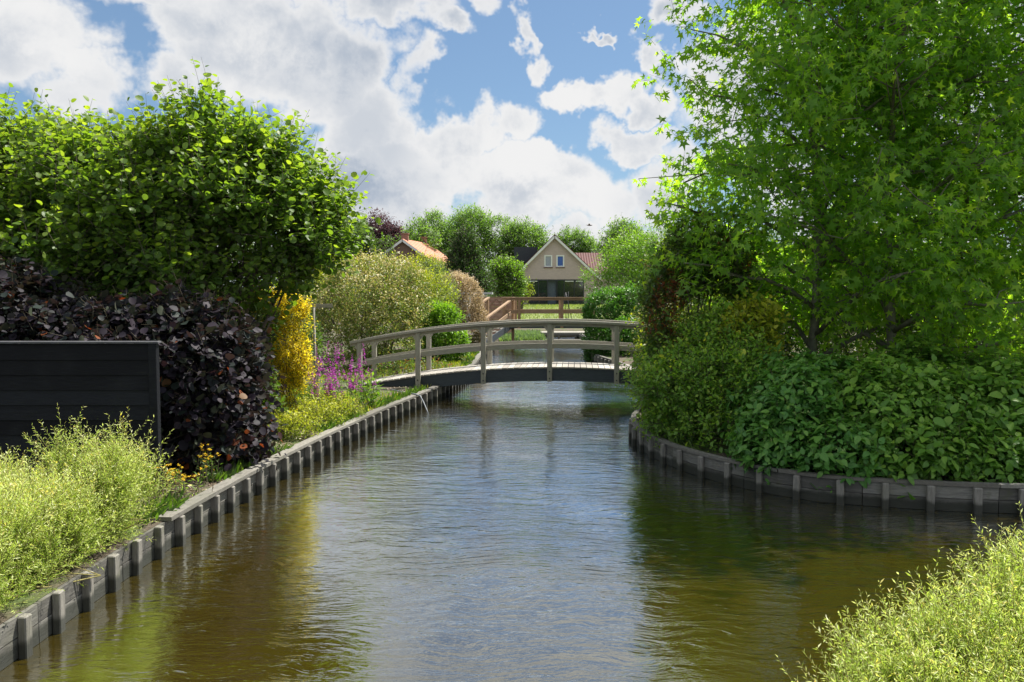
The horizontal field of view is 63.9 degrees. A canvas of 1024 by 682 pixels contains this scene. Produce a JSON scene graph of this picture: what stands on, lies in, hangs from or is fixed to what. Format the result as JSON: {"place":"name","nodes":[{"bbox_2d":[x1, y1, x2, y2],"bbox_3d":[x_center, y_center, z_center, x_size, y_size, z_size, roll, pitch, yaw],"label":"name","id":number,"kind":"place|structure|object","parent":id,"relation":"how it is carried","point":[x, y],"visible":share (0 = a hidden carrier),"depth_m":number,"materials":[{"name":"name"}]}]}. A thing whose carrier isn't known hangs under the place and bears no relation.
{"place":"outdoors","nodes":[
{"label":"outdoors","id":0,"kind":"place"},
{"bbox_2d":[0,293,1019,624],"bbox_3d":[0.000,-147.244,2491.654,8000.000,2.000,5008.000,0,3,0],"label":"ground","id":1,"kind":"structure","parent":0,"point":[56,583],"depth_m":9.81,"materials":[{"name":"soil"}]},
{"bbox_2d":[0,451,111,616],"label":"variegated willow","id":2,"kind":"object","parent":1,"relation":"on","point":[18,520],"visible":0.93,"depth_m":6.17,"materials":[{"name":"green plant"}]},
{"bbox_2d":[0,83,139,305],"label":"hazel tree","id":3,"kind":"object","parent":1,"relation":"on","point":[24,129],"visible":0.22,"depth_m":12.49,"materials":[{"name":"green plant"}]},
{"bbox_2d":[0,240,140,343],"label":"copper hazel","id":4,"kind":"object","parent":1,"relation":"on","point":[26,317],"visible":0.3,"depth_m":10.55,"materials":[{"name":"purple plant"}]},
{"bbox_2d":[0,341,162,495],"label":"board fence","id":5,"kind":"object","parent":1,"relation":"on","point":[38,382],"visible":0.82,"depth_m":9.03,"materials":[{"name":"black wood"}]},
{"bbox_2d":[0,522,166,670],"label":"canal edging","id":6,"kind":"object","parent":1,"relation":"on","point":[25,631],"visible":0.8,"depth_m":6.45,"materials":[{"name":"grey wood"}]},
{"bbox_2d":[0,403,178,583],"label":"variegated willow","id":7,"kind":"object","parent":1,"relation":"on","point":[110,482],"visible":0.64,"depth_m":7.22,"materials":[{"name":"green plant"}]},
{"bbox_2d":[38,269,288,485],"bbox_3d":[-4.713,0.656,10.937,3.632,3.271,2.840,0,3,0],"label":"copper hazel","id":8,"kind":"object","parent":1,"relation":"on","point":[209,373],"visible":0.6,"depth_m":10.28,"materials":[{"name":"purple plant"}]},
{"bbox_2d":[156,463,207,499],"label":"yellow flower plant","id":9,"kind":"object","parent":1,"relation":"on","point":[180,479],"visible":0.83,"depth_m":8.99,"materials":[{"name":"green plant"}]},
{"bbox_2d":[150,469,215,499],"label":"dry stalk plant","id":10,"kind":"object","parent":1,"relation":"on","point":[173,485],"visible":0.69,"depth_m":8.94,"materials":[{"name":"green plant"}]},
{"bbox_2d":[0,58,384,348],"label":"hazel tree","id":11,"kind":"object","parent":1,"relation":"on","point":[201,183],"visible":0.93,"depth_m":11.87,"materials":[{"name":"green plant"}]},
{"bbox_2d":[192,443,222,485],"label":"yellow flower plant","id":12,"kind":"object","parent":1,"relation":"on","point":[206,470],"visible":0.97,"depth_m":9.70,"materials":[{"name":"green plant"}]},
{"bbox_2d":[221,288,291,430],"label":"white edged shrub","id":13,"kind":"object","parent":1,"relation":"on","point":[276,321],"visible":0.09,"depth_m":13.26,"materials":[{"name":"green plant"}]},
{"bbox_2d":[214,286,329,379],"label":"shrub","id":14,"kind":"object","parent":1,"relation":"on","point":[318,334],"visible":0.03,"depth_m":19.82,"materials":[{"name":"yellow plant"}]},
{"bbox_2d":[241,286,321,415],"bbox_3d":[-3.957,0.262,13.962,1.495,2.638,1.041,0,3,0],"label":"golden barberry","id":15,"kind":"object","parent":1,"relation":"on","point":[295,374],"visible":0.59,"depth_m":13.81,"materials":[{"name":"yellow plant"}]},
{"bbox_2d":[161,386,430,494],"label":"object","id":16,"kind":"object","parent":1,"relation":"on","point":[189,485],"visible":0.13,"depth_m":12.03,"materials":[{"name":"green plant"}]},
{"bbox_2d":[267,405,326,440],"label":"cushion plant","id":17,"kind":"object","parent":1,"relation":"on","point":[292,421],"visible":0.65,"depth_m":12.63,"materials":[{"name":"yellow plant"}]},
{"bbox_2d":[128,351,479,524],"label":"edge weeds","id":18,"kind":"object","parent":1,"relation":"on","point":[221,474],"visible":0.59,"depth_m":10.18,"materials":[{"name":"green plant"}]},
{"bbox_2d":[304,345,328,395],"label":"purple spike flower","id":19,"kind":"object","parent":1,"relation":"on","point":[319,367],"visible":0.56,"depth_m":15.84,"materials":[{"name":"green plant"}]},
{"bbox_2d":[283,394,350,429],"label":"cushion plant","id":20,"kind":"object","parent":1,"relation":"on","point":[315,407],"visible":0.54,"depth_m":13.70,"materials":[{"name":"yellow plant"}]},
{"bbox_2d":[284,383,352,414],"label":"cushion plant","id":21,"kind":"object","parent":1,"relation":"on","point":[304,392],"visible":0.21,"depth_m":15.12,"materials":[{"name":"green plant"}]},
{"bbox_2d":[306,358,331,410],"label":"purple spike flower","id":22,"kind":"object","parent":1,"relation":"on","point":[314,383],"visible":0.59,"depth_m":15.09,"materials":[{"name":"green plant"}]},
{"bbox_2d":[309,304,332,382],"bbox_3d":[-3.739,0.303,15.682,0.652,2.016,0.100,-1,4,-18],"label":"garden arbour","id":23,"kind":"object","parent":1,"relation":"on","point":[314,306],"visible":0.65,"depth_m":15.62,"materials":[{"name":"grey wood"}]},
{"bbox_2d":[309,369,334,407],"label":"purple spike flower","id":24,"kind":"object","parent":1,"relation":"on","point":[326,383],"visible":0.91,"depth_m":14.83,"materials":[{"name":"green plant"}]},
{"bbox_2d":[157,350,492,549],"bbox_3d":[-1.800,1.220,22.056,0.888,0.662,28.170,0,3,5],"label":"canal edging","id":25,"kind":"object","parent":1,"relation":"on","point":[196,514],"visible":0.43,"depth_m":10.96,"materials":[{"name":"grey wood"}]},
{"bbox_2d":[391,389,428,414],"bbox_3d":[-2.235,1.320,17.881,0.056,0.423,1.955,-2,4,-33],"label":"garden hose","id":26,"kind":"object","parent":25,"relation":"hanging from","point":[417,395],"visible":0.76,"depth_m":17.41,"materials":[{"name":"grey rubber"}]},
{"bbox_2d":[318,341,344,396],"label":"purple spike flower","id":27,"kind":"object","parent":1,"relation":"on","point":[334,364],"visible":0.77,"depth_m":16.04,"materials":[{"name":"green plant"}]},
{"bbox_2d":[298,384,365,419],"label":"cushion plant","id":28,"kind":"object","parent":1,"relation":"on","point":[347,404],"visible":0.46,"depth_m":14.60,"materials":[{"name":"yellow plant"}]},
{"bbox_2d":[327,380,343,410],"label":"purple spike flower","id":29,"kind":"object","parent":1,"relation":"on","point":[333,388],"visible":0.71,"depth_m":14.99,"materials":[{"name":"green plant"}]},
{"bbox_2d":[324,367,355,410],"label":"purple spike flower","id":30,"kind":"object","parent":1,"relation":"on","point":[337,384],"visible":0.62,"depth_m":15.31,"materials":[{"name":"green plant"}]},
{"bbox_2d":[320,358,364,402],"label":"purple spike flower","id":31,"kind":"object","parent":1,"relation":"on","point":[329,369],"visible":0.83,"depth_m":15.51,"materials":[{"name":"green plant"}]},
{"bbox_2d":[335,343,371,404],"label":"purple spike flower","id":32,"kind":"object","parent":1,"relation":"on","point":[339,365],"visible":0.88,"depth_m":16.18,"materials":[{"name":"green plant"}]},
{"bbox_2d":[340,365,370,401],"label":"purple spike flower","id":33,"kind":"object","parent":1,"relation":"on","point":[359,379],"visible":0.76,"depth_m":16.33,"materials":[{"name":"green plant"}]},
{"bbox_2d":[347,375,367,407],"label":"purple spike flower","id":34,"kind":"object","parent":1,"relation":"on","point":[353,386],"visible":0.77,"depth_m":15.79,"materials":[{"name":"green plant"}]},
{"bbox_2d":[319,214,397,294],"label":"round green tree","id":35,"kind":"object","parent":1,"relation":"on","point":[371,242],"visible":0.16,"depth_m":61.22,"materials":[{"name":"green plant"}]},
{"bbox_2d":[345,368,391,407],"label":"broadleaf plant","id":36,"kind":"object","parent":1,"relation":"on","point":[369,383],"visible":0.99,"depth_m":15.97,"materials":[{"name":"green plant"}]},
{"bbox_2d":[356,369,381,402],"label":"purple spike flower","id":37,"kind":"object","parent":1,"relation":"on","point":[375,381],"visible":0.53,"depth_m":16.70,"materials":[{"name":"green plant"}]},
{"bbox_2d":[276,337,476,420],"bbox_3d":[-2.964,0.615,26.317,4.181,0.120,27.601,0,3,0],"label":"ground cover","id":38,"kind":"object","parent":1,"relation":"on","point":[454,363],"visible":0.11,"depth_m":22.08,"materials":[{"name":"green plant"}]},
{"bbox_2d":[296,245,461,370],"bbox_3d":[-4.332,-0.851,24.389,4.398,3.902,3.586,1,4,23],"label":"cream variegated shrub","id":39,"kind":"object","parent":1,"relation":"on","point":[384,298],"visible":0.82,"depth_m":23.79,"materials":[{"name":"green plant"}]},
{"bbox_2d":[358,207,408,256],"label":"copper beech","id":40,"kind":"object","parent":1,"relation":"on","point":[388,227],"visible":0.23,"depth_m":106.11,"materials":[{"name":"purple plant"}]},
{"bbox_2d":[370,352,451,378],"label":"wild rose shrub","id":41,"kind":"object","parent":1,"relation":"on","point":[411,367],"visible":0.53,"depth_m":21.07,"materials":[{"name":"green plant"}]},
{"bbox_2d":[381,233,449,268],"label":"orange roofed house","id":42,"kind":"structure","parent":1,"relation":"on","point":[405,244],"depth_m":91.97,"materials":[{"name":"orange tile"}]},
{"bbox_2d":[389,213,448,252],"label":"locust tree","id":43,"kind":"object","parent":1,"relation":"on","point":[411,229],"visible":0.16,"depth_m":98.98,"materials":[{"name":"green plant"}]},
{"bbox_2d":[405,243,446,294],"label":"round green tree","id":44,"kind":"object","parent":1,"relation":"on","point":[424,256],"visible":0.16,"depth_m":57.03,"materials":[{"name":"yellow plant"}]},
{"bbox_2d":[397,255,461,348],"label":"feathery shrub","id":45,"kind":"object","parent":1,"relation":"on","point":[447,277],"visible":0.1,"depth_m":31.24,"materials":[{"name":"grey plant"}]},
{"bbox_2d":[410,206,456,254],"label":"locust tree","id":46,"kind":"object","parent":1,"relation":"on","point":[441,224],"visible":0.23,"depth_m":110.47,"materials":[{"name":"green plant"}]},
{"bbox_2d":[414,296,470,361],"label":"bright green shrub","id":47,"kind":"object","parent":1,"relation":"on","point":[442,314],"visible":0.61,"depth_m":26.45,"materials":[{"name":"green plant"}]},
{"bbox_2d":[437,268,488,343],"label":"pink cream bush","id":48,"kind":"object","parent":1,"relation":"on","point":[477,305],"visible":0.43,"depth_m":33.38,"materials":[{"name":"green plant"}]},
{"bbox_2d":[440,219,502,303],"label":"dark conifer","id":49,"kind":"object","parent":1,"relation":"on","point":[466,251],"visible":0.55,"depth_m":54.14,"materials":[{"name":"green plant"}]},
{"bbox_2d":[434,202,511,267],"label":"locust tree","id":50,"kind":"object","parent":1,"relation":"on","point":[481,221],"visible":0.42,"depth_m":113.70,"materials":[{"name":"green plant"}]},
{"bbox_2d":[456,292,492,322],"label":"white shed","id":51,"kind":"structure","parent":1,"relation":"on","point":[474,296],"depth_m":50.92,"materials":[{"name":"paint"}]},
{"bbox_2d":[471,297,511,333],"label":"garden screen","id":52,"kind":"object","parent":1,"relation":"on","point":[493,306],"visible":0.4,"depth_m":42.96,"materials":[{"name":"brown wood"}]},
{"bbox_2d":[349,319,649,386],"bbox_3d":[1.138,0.436,19.813,9.879,1.898,1.570,0,3,4],"label":"arched footbridge","id":53,"kind":"object","parent":1,"relation":"on","point":[550,370],"visible":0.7,"depth_m":19.31,"materials":[{"name":"grey wood"}]},
{"bbox_2d":[486,250,529,303],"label":"yellow green tree","id":54,"kind":"object","parent":1,"relation":"on","point":[506,270],"visible":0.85,"depth_m":59.00,"materials":[{"name":"green plant"}]},
{"bbox_2d":[485,215,552,265],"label":"locust tree","id":55,"kind":"object","parent":1,"relation":"on","point":[518,234],"visible":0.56,"depth_m":110.08,"materials":[{"name":"green plant"}]},
{"bbox_2d":[466,297,610,342],"bbox_3d":[0.557,-0.855,37.273,8.836,2.257,4.152,-2,4,-33],"label":"flat footbridge","id":56,"kind":"object","parent":1,"relation":"on","point":[514,311],"visible":0.41,"depth_m":37.46,"materials":[{"name":"brown wood"}]},
{"bbox_2d":[513,234,635,304],"bbox_3d":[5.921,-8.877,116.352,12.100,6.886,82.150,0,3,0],"label":"gabled house","id":57,"kind":"structure","parent":1,"relation":"on","point":[554,262],"depth_m":75.80,"materials":[{"name":"beige brick"}]},
{"bbox_2d":[544,255,552,267],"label":"window","id":58,"kind":"structure","parent":57,"relation":"in","point":[547,258],"depth_m":75.72,"materials":[{"name":"white glass"}]},
{"bbox_2d":[556,255,564,267],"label":"window","id":59,"kind":"structure","parent":57,"relation":"in","point":[559,258],"depth_m":75.72,"materials":[{"name":"blue glass"}]},
{"bbox_2d":[552,224,605,252],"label":"locust tree","id":60,"kind":"object","parent":1,"relation":"on","point":[586,245],"visible":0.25,"depth_m":116.60,"materials":[{"name":"green plant"}]},
{"bbox_2d":[577,333,628,364],"bbox_3d":[3.305,0.627,31.945,1.071,0.662,28.115,0,3,0],"label":"canal edging","id":61,"kind":"object","parent":1,"relation":"on","point":[597,358],"visible":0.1,"depth_m":28.39,"materials":[{"name":"grey wood"}]},
{"bbox_2d":[593,214,648,252],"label":"poplar tree","id":62,"kind":"object","parent":1,"relation":"on","point":[612,231],"visible":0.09,"depth_m":103.20,"materials":[{"name":"green plant"}]},
{"bbox_2d":[580,280,670,362],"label":"ivy hedge","id":63,"kind":"object","parent":1,"relation":"on","point":[618,298],"visible":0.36,"depth_m":29.80,"materials":[{"name":"green plant"}]},
{"bbox_2d":[577,215,678,342],"bbox_3d":[5.704,-2.736,36.219,5.727,5.636,3.419,0,3,0],"label":"maple","id":64,"kind":"object","parent":1,"relation":"on","point":[606,275],"visible":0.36,"depth_m":35.66,"materials":[{"name":"green plant"}]},
{"bbox_2d":[595,224,663,306],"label":"garden tree","id":65,"kind":"object","parent":1,"relation":"on","point":[619,240],"visible":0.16,"depth_m":66.98,"materials":[{"name":"green plant"}]},
{"bbox_2d":[621,294,762,409],"bbox_3d":[3.689,0.301,16.201,3.536,2.884,2.750,3,5,42],"label":"bank shrub","id":66,"kind":"object","parent":1,"relation":"on","point":[639,345],"visible":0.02,"depth_m":16.61,"materials":[{"name":"green plant"}]},
{"bbox_2d":[627,200,774,421],"bbox_3d":[3.191,-0.469,13.989,2.464,3.791,2.070,0,3,0],"label":"red tipped tree","id":67,"kind":"object","parent":1,"relation":"on","point":[655,288],"visible":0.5,"depth_m":13.65,"materials":[{"name":"green plant"}]},
{"bbox_2d":[615,294,794,452],"bbox_3d":[3.084,0.597,12.875,2.721,2.660,3.768,0,3,0],"label":"bank shrub","id":68,"kind":"object","parent":1,"relation":"on","point":[706,404],"visible":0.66,"depth_m":12.29,"materials":[{"name":"green plant"}]},
{"bbox_2d":[668,248,811,381],"bbox_3d":[5.135,-0.422,18.590,3.719,3.706,2.763,0,3,0],"label":"background bush","id":69,"kind":"object","parent":1,"relation":"on","point":[786,346],"visible":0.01,"depth_m":18.09,"materials":[{"name":"green plant"}]},
{"bbox_2d":[682,209,802,350],"bbox_3d":[6.239,-1.261,22.947,4.625,4.802,3.269,0,3,0],"label":"background bush","id":70,"kind":"object","parent":1,"relation":"on","point":[763,259],"visible":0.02,"depth_m":22.65,"materials":[{"name":"green plant"}]},
{"bbox_2d":[706,288,793,388],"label":"golden shrub","id":71,"kind":"object","parent":1,"relation":"on","point":[765,311],"visible":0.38,"depth_m":12.61,"materials":[{"name":"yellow plant"}]},
{"bbox_2d":[638,410,935,479],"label":"edge weeds","id":72,"kind":"object","parent":1,"relation":"on","point":[671,439],"visible":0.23,"depth_m":11.67,"materials":[{"name":"green plant"}]},
{"bbox_2d":[717,342,908,492],"bbox_3d":[4.072,0.954,11.222,2.510,1.821,3.232,0,3,0],"label":"hydrangea bush","id":73,"kind":"object","parent":1,"relation":"on","point":[801,380],"visible":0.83,"depth_m":10.54,"materials":[{"name":"green plant"}]},
{"bbox_2d":[628,404,1023,514],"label":"canal edging","id":74,"kind":"object","parent":1,"relation":"on","point":[934,495],"visible":0.59,"depth_m":9.86,"materials":[{"name":"grey wood"}]},
{"bbox_2d":[631,0,1023,362],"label":"sweetgum tree","id":75,"kind":"object","parent":1,"relation":"on","point":[817,108],"visible":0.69,"depth_m":12.32,"materials":[{"name":"green plant"}]},
{"bbox_2d":[774,237,885,357],"bbox_3d":[8.759,-1.113,22.454,4.458,4.579,3.188,0,3,0],"label":"background bush","id":76,"kind":"object","parent":1,"relation":"on","point":[829,340],"visible":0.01,"depth_m":22.34,"materials":[{"name":"green plant"}]},
{"bbox_2d":[678,0,1023,362],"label":"sweetgum tree","id":77,"kind":"object","parent":1,"relation":"on","point":[758,213],"visible":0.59,"depth_m":11.88,"materials":[{"name":"green plant"}]},
{"bbox_2d":[778,247,933,360],"bbox_3d":[7.522,-0.396,18.057,4.018,3.804,2.898,0,3,0],"label":"background bush","id":78,"kind":"object","parent":1,"relation":"on","point":[848,335],"visible":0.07,"depth_m":17.69,"materials":[{"name":"green plant"}]},
{"bbox_2d":[775,501,1023,681],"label":"variegated willow","id":79,"kind":"object","parent":1,"relation":"on","point":[997,659],"visible":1,"depth_m":4.36,"materials":[{"name":"green plant"}]},
{"bbox_2d":[777,0,1023,358],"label":"sweetgum tree","id":80,"kind":"object","parent":1,"relation":"on","point":[1012,265],"visible":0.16,"depth_m":12.23,"materials":[{"name":"green plant"}]},
{"bbox_2d":[801,330,1023,499],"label":"hydrangea bush","id":81,"kind":"object","parent":1,"relation":"on","point":[906,386],"visible":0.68,"depth_m":10.16,"materials":[{"name":"green plant"}]},
{"bbox_2d":[866,0,1023,327],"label":"sweetgum tree","id":82,"kind":"object","parent":1,"relation":"on","point":[1005,205],"visible":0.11,"depth_m":12.72,"materials":[{"name":"green plant"}]},
{"bbox_2d":[882,282,1022,360],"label":"background bush","id":83,"kind":"object","parent":1,"relation":"on","point":[972,331],"visible":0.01,"depth_m":18.03,"materials":[{"name":"green plant"}]},
{"bbox_2d":[933,347,1023,481],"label":"hydrangea bush","id":84,"kind":"object","parent":1,"relation":"on","point":[1007,372],"visible":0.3,"depth_m":10.22,"materials":[{"name":"green plant"}]},
{"bbox_2d":[0,336,1023,681],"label":"water","id":85,"kind":"structure","parent":0,"point":[524,532],"depth_m":7.56,"materials":[{"name":"liquid"}]},
{"bbox_2d":[499,328,546,341],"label":"reeds","id":86,"kind":"object","parent":85,"relation":"on","point":[527,334],"visible":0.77,"depth_m":40.38,"materials":[{"name":"green plant"}]},
{"bbox_2d":[540,331,584,338],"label":"landing stage","id":87,"kind":"object","parent":85,"relation":"in","point":[559,333],"visible":0.43,"depth_m":43.88,"materials":[{"name":"grey wood"}]},
{"bbox_2d":[0,0,1023,290],"label":"sky","id":88,"kind":"structure","parent":0,"point":[520,108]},
{"bbox_2d":[517,305,623,318],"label":"lawn","id":89,"kind":"structure","parent":0,"point":[551,314],"depth_m":60.12,"materials":[{"name":"green plant"}]},
{"bbox_2d":[514,277,536,308],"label":"hedge tree","id":90,"kind":"object","parent":89,"relation":"on","point":[528,288],"visible":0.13,"depth_m":61.65,"materials":[{"name":"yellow plant"}]},
{"bbox_2d":[563,292,571,318],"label":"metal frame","id":91,"kind":"object","parent":89,"relation":"on","point":[568,304],"visible":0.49,"depth_m":54.89,"materials":[{"name":"grey metal"}]}
]}

